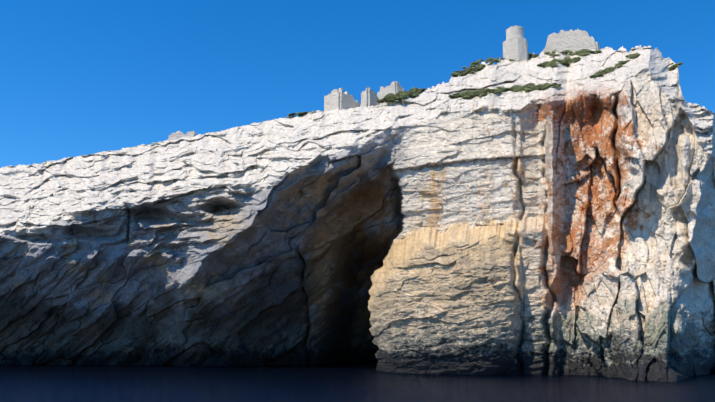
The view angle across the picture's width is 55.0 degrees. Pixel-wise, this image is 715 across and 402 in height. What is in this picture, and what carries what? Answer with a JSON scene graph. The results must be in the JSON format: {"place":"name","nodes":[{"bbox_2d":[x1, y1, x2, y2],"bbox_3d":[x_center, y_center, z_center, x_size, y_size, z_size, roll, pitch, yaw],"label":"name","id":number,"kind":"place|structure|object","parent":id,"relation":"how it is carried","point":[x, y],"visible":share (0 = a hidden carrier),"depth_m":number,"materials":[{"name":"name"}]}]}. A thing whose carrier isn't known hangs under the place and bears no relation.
{"place":"outdoors","nodes":[
{"label":"outdoors","id":0,"kind":"place"},
{"bbox_2d":[0,45,714,381],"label":"cliff rock","id":1,"kind":"object","parent":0,"point":[567,227],"visible":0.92,"depth_m":96.04,"materials":[{"name":"stone"}]},
{"bbox_2d":[168,131,195,140],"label":"ruined wall","id":2,"kind":"structure","parent":1,"relation":"on","point":[176,135],"depth_m":119.59,"materials":[{"name":"grey stone"}]},
{"bbox_2d":[324,88,360,111],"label":"ruin wall","id":3,"kind":"structure","parent":1,"relation":"on","point":[339,99],"depth_m":114.82,"materials":[{"name":"grey stone"}]},
{"bbox_2d":[361,87,380,106],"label":"ruin wall","id":4,"kind":"structure","parent":1,"relation":"on","point":[369,97],"depth_m":116.22,"materials":[{"name":"grey stone"}]},
{"bbox_2d":[377,81,403,103],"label":"ruin wall","id":5,"kind":"structure","parent":1,"relation":"on","point":[394,87],"depth_m":126.99,"materials":[{"name":"grey stone"}]},
{"bbox_2d":[288,49,682,115],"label":"shrubs","id":6,"kind":"object","parent":1,"relation":"on","point":[414,92],"visible":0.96,"depth_m":112.37,"materials":[{"name":"green plant"}]},
{"bbox_2d":[503,25,528,60],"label":"stone tower","id":7,"kind":"structure","parent":1,"relation":"on","point":[515,44],"depth_m":137.59,"materials":[{"name":"grey stone"}]},
{"bbox_2d":[543,28,599,55],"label":"ruined fortification","id":8,"kind":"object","parent":1,"relation":"on","point":[570,40],"depth_m":138.80,"materials":[{"name":"grey stone"}]},
{"bbox_2d":[0,360,714,401],"bbox_3d":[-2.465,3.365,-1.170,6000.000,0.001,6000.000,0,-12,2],"label":"sea water","id":9,"kind":"structure","parent":0,"point":[355,381],"depth_m":57.44,"materials":[{"name":"liquid"}]},
{"bbox_2d":[0,0,714,167],"label":"sky","id":10,"kind":"structure","parent":0,"point":[78,77],"materials":[{"name":"blue"}]}
]}

